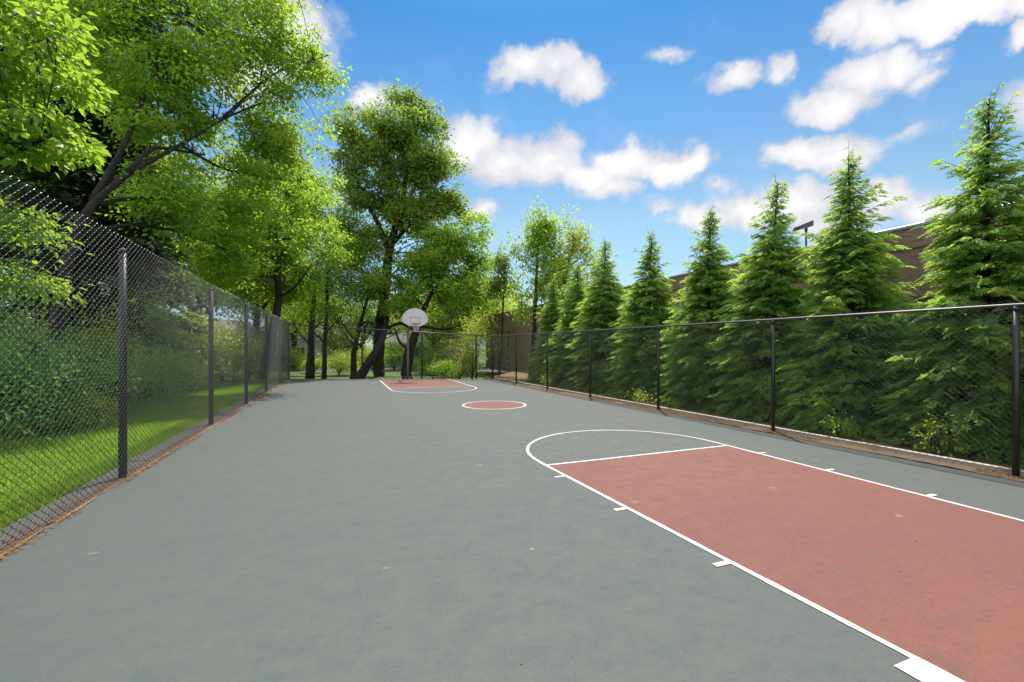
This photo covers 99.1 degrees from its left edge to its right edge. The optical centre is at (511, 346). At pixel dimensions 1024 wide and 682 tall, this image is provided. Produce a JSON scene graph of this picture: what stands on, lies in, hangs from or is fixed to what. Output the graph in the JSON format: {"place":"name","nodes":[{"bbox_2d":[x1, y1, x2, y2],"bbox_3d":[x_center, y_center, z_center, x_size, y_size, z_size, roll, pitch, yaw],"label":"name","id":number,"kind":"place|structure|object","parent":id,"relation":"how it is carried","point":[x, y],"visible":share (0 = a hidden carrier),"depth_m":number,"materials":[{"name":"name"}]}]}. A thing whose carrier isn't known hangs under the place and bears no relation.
{"place":"outdoors","nodes":[
{"label":"outdoors","id":0,"kind":"place"},
{"bbox_2d":[0,379,277,529],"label":"lawn","id":1,"kind":"structure","parent":0,"point":[60,453],"depth_m":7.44,"materials":[{"name":"plant"}]},
{"bbox_2d":[0,294,93,371],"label":"shrub","id":2,"kind":"object","parent":1,"relation":"on","point":[22,315],"visible":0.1,"depth_m":13.04,"materials":[{"name":"green plant"}]},
{"bbox_2d":[0,387,117,421],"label":"ground cover","id":3,"kind":"object","parent":1,"relation":"on","point":[34,406],"depth_m":10.96,"materials":[{"name":"green plant"}]},
{"bbox_2d":[0,0,119,311],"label":"broadleaf tree","id":4,"kind":"object","parent":1,"relation":"on","point":[28,28],"visible":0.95,"depth_m":6.94,"materials":[{"name":"green plant"}]},
{"bbox_2d":[0,373,134,434],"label":"shrub","id":5,"kind":"object","parent":1,"relation":"on","point":[81,414],"visible":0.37,"depth_m":9.54,"materials":[{"name":"green plant"}]},
{"bbox_2d":[0,296,140,442],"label":"shrub","id":6,"kind":"object","parent":1,"relation":"on","point":[7,379],"visible":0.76,"depth_m":8.78,"materials":[{"name":"green plant"}]},
{"bbox_2d":[0,308,164,416],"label":"shrub","id":7,"kind":"object","parent":1,"relation":"on","point":[95,360],"visible":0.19,"depth_m":11.27,"materials":[{"name":"green plant"}]},
{"bbox_2d":[0,5,218,397],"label":"broadleaf tree","id":8,"kind":"object","parent":1,"relation":"on","point":[79,177],"visible":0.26,"depth_m":15.62,"materials":[{"name":"green plant"}]},
{"bbox_2d":[65,299,156,406],"bbox_3d":[-11.629,0.283,12.287,2.337,3.205,2.821,0,0,-21],"label":"shrub","id":9,"kind":"object","parent":1,"relation":"on","point":[102,340],"visible":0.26,"depth_m":12.44,"materials":[{"name":"green plant"}]},
{"bbox_2d":[0,393,229,469],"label":"lawn clover","id":10,"kind":"object","parent":1,"relation":"on","point":[79,433],"visible":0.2,"depth_m":8.83,"materials":[{"name":"green plant"}]},
{"bbox_2d":[65,277,205,389],"bbox_3d":[-13.762,-0.327,15.796,4.075,4.844,4.253,0,0,10],"label":"shrub","id":11,"kind":"object","parent":1,"relation":"on","point":[155,315],"visible":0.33,"depth_m":15.75,"materials":[{"name":"green plant"}]},
{"bbox_2d":[68,333,207,403],"bbox_3d":[-12.069,0.877,14.637,4.182,2.768,3.595,0,0,20],"label":"shrub","id":12,"kind":"object","parent":1,"relation":"on","point":[167,371],"visible":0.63,"depth_m":14.40,"materials":[{"name":"green plant"}]},
{"bbox_2d":[175,350,230,392],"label":"shrub","id":13,"kind":"object","parent":1,"relation":"on","point":[201,379],"visible":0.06,"depth_m":17.94,"materials":[{"name":"green plant"}]},
{"bbox_2d":[45,0,365,403],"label":"broadleaf tree","id":14,"kind":"object","parent":1,"relation":"on","point":[165,56],"visible":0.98,"depth_m":14.95,"materials":[{"name":"green plant"}]},
{"bbox_2d":[160,305,259,377],"bbox_3d":[-13.838,-0.159,18.780,4.739,4.049,5.062,0,0,4],"label":"shrub","id":15,"kind":"object","parent":1,"relation":"on","point":[204,345],"visible":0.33,"depth_m":18.97,"materials":[{"name":"green plant"}]},
{"bbox_2d":[191,335,261,384],"bbox_3d":[-14.905,0.453,22.220,3.791,3.178,4.286,0,0,-21],"label":"shrub","id":16,"kind":"object","parent":1,"relation":"on","point":[234,360],"visible":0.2,"depth_m":22.06,"materials":[{"name":"green plant"}]},
{"bbox_2d":[215,321,285,377],"bbox_3d":[-15.578,0.100,25.841,4.349,3.537,4.319,0,0,-21],"label":"shrub","id":17,"kind":"object","parent":1,"relation":"on","point":[251,346],"visible":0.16,"depth_m":25.70,"materials":[{"name":"green plant"}]},
{"bbox_2d":[174,146,361,378],"bbox_3d":[-14.100,-5.197,25.726,7.348,14.224,9.039,0,0,36],"label":"broadleaf tree","id":18,"kind":"object","parent":1,"relation":"on","point":[277,284],"visible":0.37,"depth_m":25.93,"materials":[{"name":"green plant"}]},
{"bbox_2d":[213,348,507,379],"bbox_3d":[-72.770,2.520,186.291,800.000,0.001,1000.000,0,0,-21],"label":"terrain","id":19,"kind":"structure","parent":0,"point":[415,376],"depth_m":38.60,"materials":[{"name":"soil"}]},
{"bbox_2d":[0,69,130,265],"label":"broadleaf tree","id":20,"kind":"object","parent":19,"relation":"on","point":[19,184],"visible":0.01,"depth_m":21.76,"materials":[{"name":"green plant"}]},
{"bbox_2d":[0,103,206,313],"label":"broadleaf tree","id":21,"kind":"object","parent":19,"relation":"on","point":[74,187],"visible":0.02,"depth_m":25.74,"materials":[{"name":"green plant"}]},
{"bbox_2d":[11,129,224,294],"bbox_3d":[-26.177,-6.752,29.762,14.783,18.555,14.331,0,0,10],"label":"broadleaf tree","id":22,"kind":"object","parent":19,"relation":"on","point":[190,207],"visible":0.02,"depth_m":30.09,"materials":[{"name":"green plant"}]},
{"bbox_2d":[138,195,284,379],"bbox_3d":[-24.107,-4.612,33.096,13.439,14.273,13.028,0,0,-21],"label":"broadleaf tree","id":23,"kind":"object","parent":19,"relation":"on","point":[195,295],"visible":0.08,"depth_m":31.95,"materials":[{"name":"green plant"}]},
{"bbox_2d":[154,316,283,373],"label":"house","id":24,"kind":"structure","parent":19,"relation":"on","point":[232,331],"depth_m":44.84,"materials":[{"name":"white paint"}]},
{"bbox_2d":[166,198,329,374],"bbox_3d":[-23.171,-6.039,40.147,14.331,17.128,14.783,0,0,19],"label":"broadleaf tree","id":25,"kind":"object","parent":19,"relation":"on","point":[263,307],"visible":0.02,"depth_m":39.70,"materials":[{"name":"green plant"}]},
{"bbox_2d":[236,338,308,376],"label":"shrub","id":26,"kind":"object","parent":19,"relation":"on","point":[296,354],"visible":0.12,"depth_m":30.58,"materials":[{"name":"green plant"}]},
{"bbox_2d":[282,346,306,370],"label":"shrub","id":27,"kind":"object","parent":19,"relation":"on","point":[298,362],"visible":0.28,"depth_m":45.71,"materials":[{"name":"green plant"}]},
{"bbox_2d":[233,275,358,366],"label":"broadleaf tree","id":28,"kind":"object","parent":19,"relation":"on","point":[295,336],"visible":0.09,"depth_m":51.50,"materials":[{"name":"green plant"}]},
{"bbox_2d":[260,321,333,366],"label":"house","id":29,"kind":"structure","parent":19,"relation":"on","point":[317,347],"depth_m":55.31,"materials":[{"name":"white paint"}]},
{"bbox_2d":[254,222,360,378],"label":"slim tree","id":30,"kind":"object","parent":19,"relation":"on","point":[309,369],"visible":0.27,"depth_m":34.07,"materials":[{"name":"green plant"}]},
{"bbox_2d":[300,355,328,372],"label":"shrub","id":31,"kind":"object","parent":19,"relation":"on","point":[316,363],"visible":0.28,"depth_m":41.91,"materials":[{"name":"green plant"}]},
{"bbox_2d":[315,348,363,375],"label":"shrub","id":32,"kind":"object","parent":19,"relation":"on","point":[344,364],"visible":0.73,"depth_m":38.55,"materials":[{"name":"green plant"}]},
{"bbox_2d":[298,199,385,378],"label":"slim tree","id":33,"kind":"object","parent":19,"relation":"on","point":[324,318],"visible":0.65,"depth_m":33.00,"materials":[{"name":"green plant"}]},
{"bbox_2d":[327,333,367,364],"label":"house","id":34,"kind":"structure","parent":19,"relation":"on","point":[348,347],"depth_m":60.24,"materials":[{"name":"beige"}]},
{"bbox_2d":[333,349,348,358],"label":"bush","id":35,"kind":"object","parent":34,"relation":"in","point":[336,349],"depth_m":60.20,"materials":[{"name":"green plant"}]},
{"bbox_2d":[317,259,393,378],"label":"slim tree","id":36,"kind":"object","parent":19,"relation":"on","point":[355,334],"visible":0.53,"depth_m":34.10,"materials":[{"name":"green plant"}]},
{"bbox_2d":[325,231,396,378],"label":"slim tree","id":37,"kind":"object","parent":19,"relation":"on","point":[372,354],"visible":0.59,"depth_m":33.42,"materials":[{"name":"green plant"}]},
{"bbox_2d":[319,296,402,363],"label":"broadleaf tree","id":38,"kind":"object","parent":19,"relation":"on","point":[357,318],"visible":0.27,"depth_m":57.44,"materials":[{"name":"green plant"}]},
{"bbox_2d":[357,340,387,369],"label":"shrub","id":39,"kind":"object","parent":19,"relation":"on","point":[365,356],"visible":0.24,"depth_m":47.68,"materials":[{"name":"green plant"}]},
{"bbox_2d":[355,292,406,338],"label":"broadleaf tree","id":40,"kind":"object","parent":19,"relation":"on","point":[391,320],"visible":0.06,"depth_m":60.29,"materials":[{"name":"green plant"}]},
{"bbox_2d":[372,336,414,369],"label":"shrub","id":41,"kind":"object","parent":19,"relation":"on","point":[394,350],"visible":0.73,"depth_m":46.32,"materials":[{"name":"green plant"}]},
{"bbox_2d":[315,77,478,376],"bbox_3d":[-9.723,-9.894,36.711,14.202,25.424,8.380,0,0,4],"label":"broadleaf tree","id":42,"kind":"object","parent":19,"relation":"on","point":[423,166],"visible":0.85,"depth_m":35.49,"materials":[{"name":"green plant"}]},
{"bbox_2d":[371,329,459,366],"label":"house","id":43,"kind":"structure","parent":19,"relation":"on","point":[401,335],"depth_m":56.30,"materials":[{"name":"white paint"}]},
{"bbox_2d":[404,348,418,360],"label":"window","id":44,"kind":"structure","parent":43,"relation":"in","point":[416,348],"depth_m":56.90,"materials":[{"name":"white paint"}]},
{"bbox_2d":[346,209,501,378],"bbox_3d":[-6.723,-4.166,33.757,12.628,13.600,7.865,0,0,7],"label":"broadleaf tree","id":45,"kind":"object","parent":19,"relation":"on","point":[432,271],"visible":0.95,"depth_m":32.87,"materials":[{"name":"green plant"}]},
{"bbox_2d":[373,292,484,350],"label":"broadleaf tree","id":46,"kind":"object","parent":19,"relation":"on","point":[432,334],"visible":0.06,"depth_m":51.20,"materials":[{"name":"green plant"}]},
{"bbox_2d":[413,341,457,378],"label":"shrub","id":47,"kind":"object","parent":19,"relation":"on","point":[436,354],"visible":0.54,"depth_m":33.63,"materials":[{"name":"green plant"}]},
{"bbox_2d":[411,331,464,363],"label":"shrub","id":48,"kind":"object","parent":19,"relation":"on","point":[428,343],"visible":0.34,"depth_m":47.03,"materials":[{"name":"green plant"}]},
{"bbox_2d":[424,357,468,378],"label":"shrub","id":49,"kind":"object","parent":19,"relation":"on","point":[448,375],"visible":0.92,"depth_m":26.77,"materials":[{"name":"green plant"}]},
{"bbox_2d":[420,267,519,371],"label":"broadleaf tree","id":50,"kind":"object","parent":19,"relation":"on","point":[435,323],"visible":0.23,"depth_m":41.72,"materials":[{"name":"green plant"}]},
{"bbox_2d":[444,310,505,378],"bbox_3d":[-2.600,-0.028,27.720,3.948,4.584,4.957,0,0,-21],"label":"shrub","id":51,"kind":"object","parent":19,"relation":"on","point":[477,332],"visible":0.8,"depth_m":27.07,"materials":[{"name":"green plant"}]},
{"bbox_2d":[483,291,538,330],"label":"broadleaf tree","id":52,"kind":"object","parent":19,"relation":"on","point":[512,301],"visible":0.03,"depth_m":54.39,"materials":[{"name":"green plant"}]},
{"bbox_2d":[272,368,504,371],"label":"road","id":53,"kind":"structure","parent":0,"point":[398,370],"depth_m":46.43,"materials":[{"name":"grey asphalt"}]},
{"bbox_2d":[0,379,1023,681],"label":"court","id":54,"kind":"object","parent":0,"point":[316,531],"visible":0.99,"depth_m":3.75,"materials":[{"name":"grey asphalt"}]},
{"bbox_2d":[0,378,285,545],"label":"kerb","id":55,"kind":"structure","parent":54,"relation":"on","point":[27,523],"depth_m":5.46,"materials":[{"name":"grey concrete"}]},
{"bbox_2d":[0,379,288,556],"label":"mulch strip","id":56,"kind":"object","parent":54,"relation":"on","point":[75,509],"visible":0.66,"depth_m":5.20,"materials":[{"name":"brown soil"}]},
{"bbox_2d":[0,171,289,550],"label":"chain link fence","id":57,"kind":"object","parent":54,"relation":"on","point":[122,290],"visible":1,"depth_m":5.96,"materials":[{"name":"grey metal"}]},
{"bbox_2d":[290,324,493,378],"bbox_3d":[-6.872,0.288,24.834,11.690,3.224,0.132,0,0,2],"label":"chain link fence","id":58,"kind":"object","parent":54,"relation":"on","point":[361,353],"visible":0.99,"depth_m":24.80,"materials":[{"name":"black metal"}]},
{"bbox_2d":[402,308,427,379],"bbox_3d":[-5.471,-0.105,23.540,1.940,3.910,1.226,0,0,40],"label":"basketball hoop","id":59,"kind":"object","parent":54,"relation":"on","point":[416,317],"visible":0.99,"depth_m":23.31,"materials":[{"name":"white paint"}]},
{"bbox_2d":[2,0,1023,348],"label":"sky","id":60,"kind":"structure","parent":0,"point":[636,114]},
{"bbox_2d":[485,370,1023,481],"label":"planting bed","id":61,"kind":"object","parent":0,"point":[820,428],"visible":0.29,"depth_m":10.06,"materials":[{"name":"brown soil"}]},
{"bbox_2d":[429,335,483,378],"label":"shrub","id":62,"kind":"object","parent":61,"relation":"on","point":[462,370],"visible":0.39,"depth_m":28.84,"materials":[{"name":"green plant"}]},
{"bbox_2d":[477,229,525,374],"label":"slender tree","id":63,"kind":"object","parent":61,"relation":"on","point":[498,282],"visible":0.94,"depth_m":28.86,"materials":[{"name":"green plant"}]},
{"bbox_2d":[502,195,571,374],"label":"slender tree","id":64,"kind":"object","parent":61,"relation":"on","point":[542,231],"visible":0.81,"depth_m":26.23,"materials":[{"name":"green plant"}]},
{"bbox_2d":[522,382,558,390],"bbox_3d":[1.228,1.788,19.587,0.090,0.125,3.590,0,0,-24],"label":"timber edging","id":65,"kind":"object","parent":61,"relation":"on","point":[542,387],"visible":0.53,"depth_m":19.21,"materials":[{"name":"beige wood"}]},
{"bbox_2d":[526,273,571,383],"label":"evergreen tree","id":66,"kind":"object","parent":61,"relation":"on","point":[551,316],"visible":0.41,"depth_m":22.26,"materials":[{"name":"green plant"}]},
{"bbox_2d":[540,375,558,386],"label":"weed","id":67,"kind":"object","parent":61,"relation":"on","point":[550,383],"visible":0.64,"depth_m":19.47,"materials":[{"name":"green plant"}]},
{"bbox_2d":[543,262,605,388],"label":"evergreen tree","id":68,"kind":"object","parent":61,"relation":"on","point":[569,309],"visible":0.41,"depth_m":20.25,"materials":[{"name":"green plant"}]},
{"bbox_2d":[533,203,619,306],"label":"slender tree","id":69,"kind":"object","parent":61,"relation":"on","point":[575,245],"visible":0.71,"depth_m":25.30,"materials":[{"name":"green plant"}]},
{"bbox_2d":[559,389,613,399],"bbox_3d":[2.669,1.788,16.285,0.090,0.125,3.590,0,0,-24],"label":"timber edging","id":70,"kind":"object","parent":61,"relation":"on","point":[606,398],"visible":0.53,"depth_m":16.09,"materials":[{"name":"beige wood"}]},
{"bbox_2d":[564,239,629,393],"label":"evergreen tree","id":71,"kind":"object","parent":61,"relation":"on","point":[600,298],"visible":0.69,"depth_m":18.04,"materials":[{"name":"green plant"}]},
{"bbox_2d":[624,388,653,403],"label":"weed","id":72,"kind":"object","parent":61,"relation":"on","point":[641,398],"visible":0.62,"depth_m":13.77,"materials":[{"name":"green plant"}]},
{"bbox_2d":[603,226,683,400],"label":"evergreen tree","id":73,"kind":"object","parent":61,"relation":"on","point":[642,292],"visible":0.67,"depth_m":15.72,"materials":[{"name":"green plant"}]},
{"bbox_2d":[612,399,698,415],"bbox_3d":[4.110,1.788,12.983,0.090,0.125,3.590,0,0,-24],"label":"timber edging","id":74,"kind":"object","parent":61,"relation":"on","point":[650,406],"visible":0.57,"depth_m":12.68,"materials":[{"name":"beige wood"}]},
{"bbox_2d":[652,206,759,412],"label":"evergreen tree","id":75,"kind":"object","parent":61,"relation":"on","point":[697,298],"visible":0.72,"depth_m":13.18,"materials":[{"name":"green plant"}]},
{"bbox_2d":[485,203,1023,429],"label":"brick building","id":76,"kind":"structure","parent":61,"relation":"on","point":[908,239],"depth_m":12.95,"materials":[{"name":"brick"}]},
{"bbox_2d":[496,331,498,348],"bbox_3d":[-1.245,-0.625,39.451,0.050,1.550,0.800,0,0,-21],"label":"window","id":77,"kind":"structure","parent":76,"relation":"in","point":[497,333],"depth_m":39.60,"materials":[{"name":"white paint"}]},
{"bbox_2d":[496,354,498,366],"bbox_3d":[-1.305,1.210,39.428,0.180,1.120,0.900,0,0,-21],"label":"window","id":78,"kind":"structure","parent":76,"relation":"in","point":[497,361],"depth_m":39.60,"materials":[{"name":"white paint"}]},
{"bbox_2d":[505,330,508,349],"bbox_3d":[-0.359,-0.590,37.006,0.180,1.620,1.000,0,0,-21],"label":"window","id":79,"kind":"structure","parent":76,"relation":"in","point":[507,332],"depth_m":37.22,"materials":[{"name":"white paint"}]},
{"bbox_2d":[792,220,813,245],"bbox_3d":[8.963,-3.442,13.467,0.446,0.864,0.320,0,0,-3],"label":"floodlight","id":80,"kind":"object","parent":76,"relation":"on","point":[805,226],"visible":0.86,"depth_m":13.35,"materials":[{"name":"grey metal"}]},
{"bbox_2d":[897,294,945,355],"bbox_3d":[9.938,-0.515,10.646,0.180,1.470,1.100,0,0,-21],"label":"window","id":81,"kind":"structure","parent":76,"relation":"in","point":[913,297],"depth_m":10.68,"materials":[{"name":"white paint"}]},
{"bbox_2d":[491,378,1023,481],"bbox_3d":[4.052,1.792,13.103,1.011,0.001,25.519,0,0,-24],"label":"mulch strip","id":82,"kind":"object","parent":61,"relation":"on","point":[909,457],"visible":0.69,"depth_m":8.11,"materials":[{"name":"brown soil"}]},
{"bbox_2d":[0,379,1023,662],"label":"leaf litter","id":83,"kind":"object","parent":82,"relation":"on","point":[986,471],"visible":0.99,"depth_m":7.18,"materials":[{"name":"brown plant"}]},
{"bbox_2d":[493,300,1023,476],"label":"chain link fence","id":84,"kind":"object","parent":61,"relation":"on","point":[1016,383],"visible":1,"depth_m":8.73,"materials":[{"name":"black metal"}]},
{"bbox_2d":[699,175,837,424],"bbox_3d":[6.803,-1.007,11.597,3.368,6.932,3.407,1,2,35],"label":"evergreen tree","id":85,"kind":"object","parent":61,"relation":"on","point":[781,288],"visible":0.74,"depth_m":11.23,"materials":[{"name":"green plant"}]},
{"bbox_2d":[697,414,852,444],"bbox_3d":[5.551,1.788,9.681,0.090,0.125,3.590,0,0,-24],"label":"timber edging","id":86,"kind":"object","parent":61,"relation":"on","point":[787,431],"visible":0.57,"depth_m":9.17,"materials":[{"name":"beige wood"}]},
{"bbox_2d":[816,408,864,440],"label":"weed","id":87,"kind":"object","parent":61,"relation":"on","point":[839,426],"visible":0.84,"depth_m":8.53,"materials":[{"name":"green plant"}]},
{"bbox_2d":[770,140,939,441],"bbox_3d":[7.586,-1.123,9.728,3.348,7.136,3.332,1,-1,-16],"label":"evergreen tree","id":88,"kind":"object","parent":61,"relation":"on","point":[853,264],"visible":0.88,"depth_m":9.46,"materials":[{"name":"green plant"}]},
{"bbox_2d":[902,412,967,456],"bbox_3d":[6.980,1.431,7.283,0.826,0.894,0.806,0,0,-21],"label":"weed","id":89,"kind":"object","parent":61,"relation":"on","point":[938,445],"visible":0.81,"depth_m":7.21,"materials":[{"name":"green plant"}]},
{"bbox_2d":[852,441,1023,475],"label":"timber edging","id":90,"kind":"object","parent":61,"relation":"on","point":[948,460],"visible":0.47,"depth_m":6.88,"materials":[{"name":"beige wood"}]},
{"bbox_2d":[864,82,1023,468],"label":"evergreen tree","id":91,"kind":"object","parent":61,"relation":"on","point":[962,256],"visible":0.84,"depth_m":7.55,"materials":[{"name":"green plant"}]}
]}

